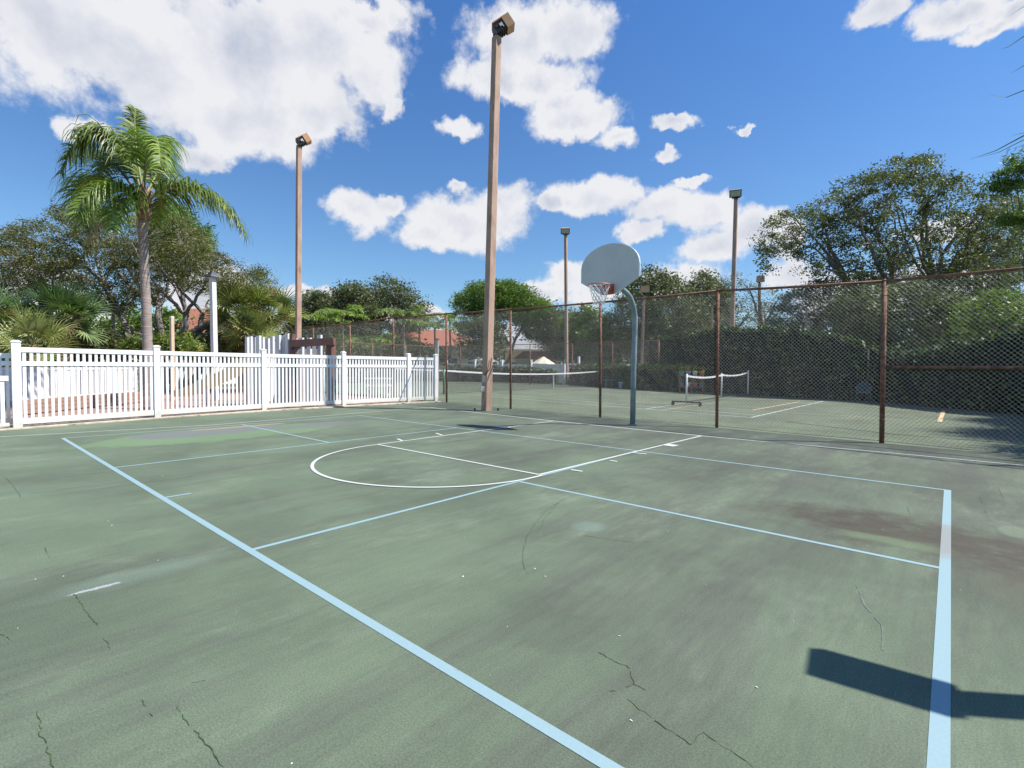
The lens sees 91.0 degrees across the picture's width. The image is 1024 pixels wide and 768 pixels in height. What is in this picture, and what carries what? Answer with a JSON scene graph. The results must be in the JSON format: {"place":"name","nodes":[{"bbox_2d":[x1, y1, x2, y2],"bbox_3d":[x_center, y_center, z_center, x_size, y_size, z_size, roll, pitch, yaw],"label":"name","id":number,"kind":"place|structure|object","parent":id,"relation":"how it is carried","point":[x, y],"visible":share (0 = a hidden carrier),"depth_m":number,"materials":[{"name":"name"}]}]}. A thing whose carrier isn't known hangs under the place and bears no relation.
{"place":"outdoors","nodes":[
{"label":"outdoors","id":0,"kind":"place"},
{"bbox_2d":[5,387,417,425],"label":"mulch ground","id":1,"kind":"structure","parent":0,"point":[75,411],"depth_m":16.58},
{"bbox_2d":[0,353,12,423],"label":"picket fence","id":2,"kind":"object","parent":1,"relation":"on","point":[6,363],"visible":0.82,"depth_m":10.18,"materials":[{"name":"white plastic"}]},
{"bbox_2d":[0,284,69,366],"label":"fan palm","id":3,"kind":"object","parent":1,"relation":"on","point":[6,302],"visible":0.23,"depth_m":20.88,"materials":[{"name":"green plant"}]},
{"bbox_2d":[0,301,83,366],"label":"fan palm","id":4,"kind":"object","parent":1,"relation":"on","point":[33,327],"visible":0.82,"depth_m":19.13,"materials":[{"name":"green plant"}]},
{"bbox_2d":[8,277,115,366],"bbox_3d":[-19.551,-2.170,21.995,3.882,5.198,3.771,2,3,41],"label":"fan palm","id":5,"kind":"object","parent":1,"relation":"on","point":[69,302],"visible":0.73,"depth_m":21.61,"materials":[{"name":"green plant"}]},
{"bbox_2d":[22,391,139,413],"bbox_3d":[-12.933,0.505,15.862,0.182,0.357,5.831,0,2,-4],"label":"timber border","id":6,"kind":"object","parent":1,"relation":"on","point":[69,403],"visible":0.5,"depth_m":14.79,"materials":[{"name":"brown wood"}]},
{"bbox_2d":[2,366,165,400],"bbox_3d":[-16.548,-0.147,20.174,1.544,1.306,9.037,1,2,3],"label":"board fence","id":7,"kind":"object","parent":1,"relation":"on","point":[68,381],"visible":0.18,"depth_m":18.42,"materials":[{"name":"white plastic"}]},
{"bbox_2d":[0,198,277,388],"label":"poinciana tree","id":8,"kind":"object","parent":1,"relation":"on","point":[69,262],"visible":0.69,"depth_m":25.75,"materials":[{"name":"green plant"}]},
{"bbox_2d":[48,104,252,408],"bbox_3d":[-12.143,-3.887,15.693,7.584,9.176,4.220,1,2,25],"label":"palm tree","id":9,"kind":"object","parent":1,"relation":"on","point":[133,149],"visible":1,"depth_m":14.96,"materials":[{"name":"green plant"}]},
{"bbox_2d":[0,328,305,366],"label":"hedge","id":10,"kind":"object","parent":1,"relation":"on","point":[113,335],"visible":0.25,"depth_m":24.04,"materials":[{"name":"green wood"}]},
{"bbox_2d":[94,322,218,385],"bbox_3d":[-18.518,-1.361,25.271,7.877,3.664,3.914,1,2,3],"label":"fallen tree","id":11,"kind":"object","parent":1,"relation":"on","point":[199,329],"visible":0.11,"depth_m":25.12,"materials":[{"name":"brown plant"}]},
{"bbox_2d":[116,330,210,366],"bbox_3d":[-15.724,-1.001,22.744,4.134,2.873,2.243,0,2,-9],"label":"shrub","id":12,"kind":"object","parent":1,"relation":"on","point":[186,344],"visible":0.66,"depth_m":22.35,"materials":[{"name":"green plant"}]},
{"bbox_2d":[169,316,174,399],"bbox_3d":[-12.502,-0.950,18.520,0.173,3.094,0.154,1,2,24],"label":"wooden post","id":13,"kind":"object","parent":1,"relation":"on","point":[171,332],"visible":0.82,"depth_m":18.45,"materials":[{"name":"beige wood"}]},
{"bbox_2d":[203,272,221,399],"bbox_3d":[-11.316,-1.816,19.090,0.510,4.805,0.454,1,2,24],"label":"lamp post","id":14,"kind":"object","parent":1,"relation":"on","point":[212,276],"visible":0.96,"depth_m":18.96,"materials":[{"name":"white plastic"}]},
{"bbox_2d":[174,358,257,405],"bbox_3d":[-9.495,-0.078,16.075,3.087,1.572,0.212,1,2,12],"label":"slide","id":15,"kind":"object","parent":1,"relation":"on","point":[218,382],"visible":0.35,"depth_m":16.03,"materials":[{"name":"beige plastic"}]},
{"bbox_2d":[195,271,280,390],"bbox_3d":[-13.670,-2.667,25.208,4.141,6.067,4.233,1,2,13],"label":"fan palm","id":16,"kind":"object","parent":1,"relation":"on","point":[230,296],"visible":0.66,"depth_m":24.47,"materials":[{"name":"green plant"}]},
{"bbox_2d":[217,299,281,351],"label":"fan palm","id":17,"kind":"object","parent":1,"relation":"on","point":[255,318],"visible":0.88,"depth_m":24.08,"materials":[{"name":"green plant"}]},
{"bbox_2d":[234,272,307,333],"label":"fan palm","id":18,"kind":"object","parent":1,"relation":"on","point":[279,302],"visible":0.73,"depth_m":25.59,"materials":[{"name":"green plant"}]},
{"bbox_2d":[245,333,322,404],"bbox_3d":[-8.225,-0.533,17.773,3.448,2.385,2.015,0,2,0],"label":"fence","id":19,"kind":"object","parent":1,"relation":"on","point":[270,345],"visible":0.41,"depth_m":17.34,"materials":[{"name":"white plastic"}]},
{"bbox_2d":[295,133,311,339],"bbox_3d":[-9.743,-5.600,23.472,0.811,12.095,0.711,0,2,-25],"label":"light pole","id":20,"kind":"object","parent":1,"relation":"on","point":[302,140],"visible":0.92,"depth_m":23.29,"materials":[{"name":"metal"}]},
{"bbox_2d":[289,334,335,404],"bbox_3d":[-6.628,-0.469,16.709,1.503,2.358,0.346,0,2,-1],"label":"swing frame","id":21,"kind":"object","parent":1,"relation":"on","point":[295,345],"visible":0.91,"depth_m":16.63,"materials":[{"name":"brown paint"}]},
{"bbox_2d":[41,366,561,400],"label":"ground","id":22,"kind":"structure","parent":0,"point":[351,381],"depth_m":47.12,"materials":[{"name":"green plant"}]},
{"bbox_2d":[9,305,196,361],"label":"shrub","id":23,"kind":"object","parent":22,"relation":"on","point":[107,321],"visible":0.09,"depth_m":45.16,"materials":[{"name":"green plant"}]},
{"bbox_2d":[101,301,138,366],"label":"palm tree","id":24,"kind":"object","parent":22,"relation":"on","point":[113,316],"visible":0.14,"depth_m":36.91,"materials":[{"name":"green plant"}]},
{"bbox_2d":[127,310,182,323],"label":"palm tree","id":25,"kind":"object","parent":22,"relation":"on","point":[171,313],"visible":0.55,"depth_m":36.75,"materials":[{"name":"green plant"}]},
{"bbox_2d":[134,203,221,362],"bbox_3d":[-22.359,-6.530,33.753,5.229,13.132,9.921,-1,2,-35],"label":"tree","id":26,"kind":"object","parent":22,"relation":"on","point":[205,228],"visible":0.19,"depth_m":31.84,"materials":[{"name":"green plant"}]},
{"bbox_2d":[168,362,235,387],"bbox_3d":[-18.630,-0.602,31.010,0.711,1.432,7.242,1,2,7],"label":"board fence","id":27,"kind":"object","parent":22,"relation":"on","point":[201,374],"visible":0.02,"depth_m":29.65,"materials":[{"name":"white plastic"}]},
{"bbox_2d":[174,309,247,362],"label":"house","id":28,"kind":"structure","parent":22,"relation":"on","point":[196,313],"depth_m":52.73,"materials":[{"name":"ceramic"}]},
{"bbox_2d":[279,287,346,338],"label":"oak tree","id":29,"kind":"object","parent":22,"relation":"on","point":[315,301],"visible":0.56,"depth_m":56.05,"materials":[{"name":"green plant"}]},
{"bbox_2d":[301,309,354,337],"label":"palm tree","id":30,"kind":"object","parent":22,"relation":"on","point":[316,317],"visible":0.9,"depth_m":46.52,"materials":[{"name":"green plant"}]},
{"bbox_2d":[314,304,369,350],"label":"palm tree","id":31,"kind":"object","parent":22,"relation":"on","point":[329,311],"visible":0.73,"depth_m":48.28,"materials":[{"name":"green plant"}]},
{"bbox_2d":[321,279,384,376],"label":"oak tree","id":32,"kind":"object","parent":22,"relation":"on","point":[348,293],"visible":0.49,"depth_m":59.15,"materials":[{"name":"green plant"}]},
{"bbox_2d":[345,336,375,378],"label":"palm tree","id":33,"kind":"object","parent":22,"relation":"on","point":[356,339],"visible":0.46,"depth_m":43.56,"materials":[{"name":"green plant"}]},
{"bbox_2d":[365,333,395,381],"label":"palm tree","id":34,"kind":"object","parent":22,"relation":"on","point":[381,338],"visible":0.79,"depth_m":41.90,"materials":[{"name":"green plant"}]},
{"bbox_2d":[323,333,451,367],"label":"hedge","id":35,"kind":"object","parent":22,"relation":"on","point":[411,348],"visible":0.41,"depth_m":50.97,"materials":[{"name":"green plant"}]},
{"bbox_2d":[354,271,436,375],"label":"oak tree","id":36,"kind":"object","parent":22,"relation":"on","point":[401,301],"visible":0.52,"depth_m":62.93,"materials":[{"name":"green plant"}]},
{"bbox_2d":[371,305,433,380],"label":"palm tree","id":37,"kind":"object","parent":22,"relation":"on","point":[396,311],"visible":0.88,"depth_m":43.44,"materials":[{"name":"green plant"}]},
{"bbox_2d":[394,315,442,378],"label":"palm tree","id":38,"kind":"object","parent":22,"relation":"on","point":[413,320],"visible":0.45,"depth_m":50.34,"materials":[{"name":"green plant"}]},
{"bbox_2d":[382,330,481,376],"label":"house","id":39,"kind":"structure","parent":22,"relation":"on","point":[422,338],"depth_m":65.55,"materials":[{"name":"ceramic"}]},
{"bbox_2d":[408,316,457,353],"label":"palm tree","id":40,"kind":"object","parent":22,"relation":"on","point":[425,323],"visible":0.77,"depth_m":46.60,"materials":[{"name":"green plant"}]},
{"bbox_2d":[430,309,465,362],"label":"palm tree","id":41,"kind":"object","parent":22,"relation":"on","point":[451,315],"visible":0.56,"depth_m":51.89,"materials":[{"name":"green plant"}]},
{"bbox_2d":[2,317,940,373],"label":"woods","id":42,"kind":"object","parent":22,"relation":"on","point":[502,357],"visible":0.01,"depth_m":81.45,"materials":[{"name":"green plant"}]},
{"bbox_2d":[447,312,513,363],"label":"oak tree","id":43,"kind":"object","parent":22,"relation":"on","point":[467,333],"visible":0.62,"depth_m":50.43,"materials":[{"name":"green plant"}]},
{"bbox_2d":[467,357,498,363],"bbox_3d":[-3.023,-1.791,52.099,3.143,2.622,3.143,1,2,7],"label":"car","id":44,"kind":"object","parent":22,"relation":"on","point":[472,360],"visible":0.28,"depth_m":51.16,"materials":[{"name":"white metal"}]},
{"bbox_2d":[446,277,557,363],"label":"broadleaf tree","id":45,"kind":"object","parent":22,"relation":"on","point":[509,293],"visible":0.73,"depth_m":52.66,"materials":[{"name":"leaves"},{"name":"bark"}]},
{"bbox_2d":[502,339,559,371],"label":"house","id":46,"kind":"structure","parent":22,"relation":"on","point":[519,349],"depth_m":67.68,"materials":[{"name":"grey"}]},
{"bbox_2d":[513,351,556,366],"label":"house","id":47,"kind":"structure","parent":22,"relation":"on","point":[524,354],"depth_m":56.02,"materials":[{"name":"grey tile"}]},
{"bbox_2d":[532,355,553,364],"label":"patio umbrella","id":48,"kind":"object","parent":22,"relation":"on","point":[544,362],"visible":0.56,"depth_m":48.02,"materials":[{"name":"beige fabric"}]},
{"bbox_2d":[512,299,593,368],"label":"tree","id":49,"kind":"object","parent":22,"relation":"on","point":[544,331],"visible":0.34,"depth_m":53.09,"materials":[{"name":"green plant"}]},
{"bbox_2d":[561,228,569,384],"bbox_3d":[4.034,-5.956,38.495,0.739,12.006,0.772,1,2,6],"label":"light pole","id":50,"kind":"object","parent":22,"relation":"on","point":[565,232],"visible":0.94,"depth_m":38.33,"materials":[{"name":"metal"}]},
{"bbox_2d":[552,302,631,365],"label":"tree","id":51,"kind":"object","parent":22,"relation":"on","point":[577,330],"visible":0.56,"depth_m":49.75,"materials":[{"name":"green plant"}]},
{"bbox_2d":[640,286,649,368],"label":"light pole","id":52,"kind":"object","parent":22,"relation":"on","point":[644,290],"visible":0.78,"depth_m":46.93,"materials":[{"name":"metal"}]},
{"bbox_2d":[583,263,724,365],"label":"oak tree","id":53,"kind":"object","parent":22,"relation":"on","point":[664,281],"visible":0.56,"depth_m":49.08,"materials":[{"name":"green plant"}]},
{"bbox_2d":[681,267,742,330],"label":"oak tree","id":54,"kind":"object","parent":22,"relation":"on","point":[707,282],"visible":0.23,"depth_m":55.03,"materials":[{"name":"green plant"}]},
{"bbox_2d":[711,308,712,328],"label":"light pole","id":55,"kind":"object","parent":22,"relation":"on","point":[712,318],"visible":0.24,"depth_m":48.63,"materials":[{"name":"grey metal"}]},
{"bbox_2d":[709,270,791,331],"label":"oak tree","id":56,"kind":"object","parent":22,"relation":"on","point":[761,307],"visible":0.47,"depth_m":53.04,"materials":[{"name":"green plant"}]},
{"bbox_2d":[756,275,764,324],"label":"light pole","id":57,"kind":"object","parent":22,"relation":"on","point":[758,279],"visible":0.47,"depth_m":53.62,"materials":[{"name":"metal"}]},
{"bbox_2d":[759,276,866,335],"bbox_3d":[23.894,-4.225,39.536,10.557,8.851,6.341,0,2,0],"label":"brush tree","id":58,"kind":"object","parent":22,"relation":"on","point":[798,314],"visible":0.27,"depth_m":38.23,"materials":[{"name":"green plant"}]},
{"bbox_2d":[816,278,905,348],"bbox_3d":[23.509,-3.351,33.829,5.186,7.487,9.062,2,3,41],"label":"brush tree","id":59,"kind":"object","parent":22,"relation":"on","point":[847,308],"visible":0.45,"depth_m":32.44,"materials":[{"name":"green plant"}]},
{"bbox_2d":[746,148,1023,331],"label":"oak tree","id":60,"kind":"object","parent":22,"relation":"on","point":[973,251],"visible":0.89,"depth_m":35.53,"materials":[{"name":"green plant"}]},
{"bbox_2d":[862,275,986,351],"bbox_3d":[24.797,-2.993,30.272,5.948,7.064,9.485,2,3,41],"label":"brush tree","id":61,"kind":"object","parent":22,"relation":"on","point":[908,343],"visible":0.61,"depth_m":29.07,"materials":[{"name":"green plant"}]},
{"bbox_2d":[902,192,1023,330],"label":"oak tree","id":62,"kind":"object","parent":22,"relation":"on","point":[995,277],"visible":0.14,"depth_m":40.40,"materials":[{"name":"green plant"}]},
{"bbox_2d":[932,284,1023,345],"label":"brush tree","id":63,"kind":"object","parent":22,"relation":"on","point":[995,314],"visible":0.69,"depth_m":26.44,"materials":[{"name":"green plant"}]},
{"bbox_2d":[972,6,1023,158],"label":"palm tree","id":64,"kind":"object","parent":22,"relation":"on","point":[1006,97],"visible":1,"depth_m":12.17,"materials":[{"name":"green plant"}]},
{"bbox_2d":[979,146,1023,277],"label":"pine tree","id":65,"kind":"object","parent":22,"relation":"on","point":[1006,184],"visible":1,"depth_m":30.30,"materials":[{"name":"green plant"}]},
{"bbox_2d":[0,402,1023,767],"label":"court surface","id":66,"kind":"object","parent":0,"point":[698,626],"visible":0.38,"depth_m":2.96,"materials":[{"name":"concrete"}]},
{"bbox_2d":[0,400,440,430],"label":"kerb","id":67,"kind":"structure","parent":66,"relation":"on","point":[145,418],"depth_m":12.81,"materials":[{"name":"concrete"}]},
{"bbox_2d":[0,376,9,426],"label":"picket gate","id":68,"kind":"structure","parent":67,"relation":"on","point":[2,398],"depth_m":9.96,"materials":[{"name":"white plastic"}]},
{"bbox_2d":[10,340,437,427],"bbox_3d":[-6.678,-0.119,14.750,0.731,1.793,11.483,2,3,39],"label":"picket fence","id":69,"kind":"object","parent":67,"relation":"on","point":[263,365],"visible":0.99,"depth_m":13.06,"materials":[{"name":"white plastic"}]},
{"bbox_2d":[474,12,514,410],"bbox_3d":[-0.487,-5.210,15.369,0.774,12.033,1.297,2,3,41],"label":"light pole","id":70,"kind":"object","parent":66,"relation":"on","point":[503,25],"visible":1,"depth_m":15.23,"materials":[{"name":"metal"}]},
{"bbox_2d":[0,456,1002,767],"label":"court cracks","id":71,"kind":"object","parent":66,"relation":"on","point":[522,560],"visible":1,"depth_m":1.92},
{"bbox_2d":[61,415,950,767],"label":"blue court lines","id":72,"kind":"object","parent":66,"relation":"on","point":[939,741],"visible":1,"depth_m":2.56,"materials":[{"name":"paint"}]},
{"bbox_2d":[3,407,1023,487],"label":"white court lines","id":73,"kind":"object","parent":66,"relation":"on","point":[317,472],"visible":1,"depth_m":7.58,"materials":[{"name":"paint"}]},
{"bbox_2d":[193,530,883,681],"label":"court scuffs","id":74,"kind":"object","parent":66,"relation":"on","point":[882,628],"visible":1,"depth_m":2.68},
{"bbox_2d":[581,243,639,425],"bbox_3d":[2.256,-1.010,11.018,1.445,3.986,1.445,0,2,-4],"label":"basketball hoop","id":75,"kind":"object","parent":66,"relation":"on","point":[610,269],"visible":1,"depth_m":10.79,"materials":[{"name":"paint"}]},
{"bbox_2d":[285,267,1023,454],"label":"chain link fence","id":76,"kind":"object","parent":66,"relation":"on","point":[883,357],"visible":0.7,"depth_m":10.89,"materials":[{"name":"metal"}]},
{"bbox_2d":[0,0,1023,365],"label":"sky","id":77,"kind":"structure","parent":0,"point":[632,123],"materials":[{"name":"blue"}]},
{"bbox_2d":[325,381,1023,455],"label":"tennis court surface","id":78,"kind":"object","parent":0,"point":[669,411],"visible":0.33,"depth_m":15.13,"materials":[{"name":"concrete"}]},
{"bbox_2d":[366,378,391,395],"bbox_3d":[-5.981,0.128,22.625,1.260,0.795,1.327,0,2,-15],"label":"picnic table","id":79,"kind":"object","parent":78,"relation":"on","point":[377,386],"visible":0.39,"depth_m":22.23,"materials":[{"name":"white plastic"}]},
{"bbox_2d":[391,368,456,382],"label":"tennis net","id":80,"kind":"object","parent":78,"relation":"on","point":[440,373],"visible":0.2,"depth_m":41.64,"materials":[{"name":"black fabric"}]},
{"bbox_2d":[436,339,438,397],"bbox_3d":[-3.103,-0.645,20.952,0.148,2.478,0.144,2,3,41],"label":"utility post","id":81,"kind":"object","parent":78,"relation":"on","point":[437,346],"visible":0.5,"depth_m":20.90,"materials":[{"name":"metal"}]},
{"bbox_2d":[325,340,659,387],"bbox_3d":[-3.189,-1.524,37.847,24.777,3.069,13.450,1,2,1],"label":"chain link fence","id":82,"kind":"object","parent":78,"relation":"on","point":[612,369],"visible":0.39,"depth_m":36.91,"materials":[{"name":"metal"}]},
{"bbox_2d":[447,363,558,383],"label":"hedge","id":83,"kind":"object","parent":78,"relation":"on","point":[513,369],"visible":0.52,"depth_m":42.33,"materials":[{"name":"green plant"}]},
{"bbox_2d":[445,357,579,381],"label":"picket fence","id":84,"kind":"object","parent":78,"relation":"on","point":[536,366],"visible":0.23,"depth_m":45.34,"materials":[{"name":"white plastic"}]},
{"bbox_2d":[443,368,598,393],"bbox_3d":[1.609,-0.302,29.848,0.118,1.260,15.034,2,3,41],"label":"tennis net","id":85,"kind":"object","parent":78,"relation":"on","point":[516,381],"visible":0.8,"depth_m":28.24,"materials":[{"name":"black fabric"}]},
{"bbox_2d":[551,364,565,384],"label":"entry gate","id":86,"kind":"structure","parent":78,"relation":"on","point":[564,368],"depth_m":37.54,"materials":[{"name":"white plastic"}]},
{"bbox_2d":[567,361,696,391],"bbox_3d":[7.215,-0.570,33.080,1.360,1.837,11.596,-1,2,-27],"label":"hedge","id":87,"kind":"object","parent":78,"relation":"on","point":[671,380],"visible":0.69,"depth_m":30.61,"materials":[{"name":"green plant"}]},
{"bbox_2d":[467,385,822,417],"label":"tennis court lines","id":88,"kind":"object","parent":78,"relation":"on","point":[685,409],"visible":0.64,"depth_m":17.56,"materials":[{"name":"white paint"}]},
{"bbox_2d":[679,375,703,393],"bbox_3d":[9.484,0.021,26.595,1.260,0.974,0.269,1,2,20],"label":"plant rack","id":89,"kind":"object","parent":78,"relation":"on","point":[691,383],"visible":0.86,"depth_m":26.48,"materials":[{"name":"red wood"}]},
{"bbox_2d":[671,370,759,405],"bbox_3d":[8.905,0.054,21.320,1.092,1.257,8.589,2,3,39],"label":"portable net","id":90,"kind":"object","parent":78,"relation":"on","point":[709,377],"visible":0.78,"depth_m":20.22,"materials":[{"name":"fabric"}]},
{"bbox_2d":[729,189,741,331],"bbox_3d":[12.579,-5.306,28.612,0.636,11.536,0.808,1,2,23],"label":"light pole","id":91,"kind":"object","parent":78,"relation":"on","point":[735,194],"visible":0.77,"depth_m":28.46,"materials":[{"name":"metal"}]},
{"bbox_2d":[547,393,944,421],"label":"tan court lines","id":92,"kind":"object","parent":78,"relation":"on","point":[941,416],"visible":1,"depth_m":15.96,"materials":[{"name":"paint"}]},
{"bbox_2d":[646,324,1023,414],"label":"hedge","id":93,"kind":"object","parent":78,"relation":"on","point":[674,353],"visible":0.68,"depth_m":21.93,"materials":[{"name":"green plant"}]},
{"bbox_2d":[855,381,872,403],"bbox_3d":[14.258,0.334,20.397,0.584,0.867,0.633,2,2,35],"label":"plastic chair","id":94,"kind":"object","parent":78,"relation":"on","point":[862,385],"visible":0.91,"depth_m":20.50,"materials":[{"name":"grey plastic"}]}
]}

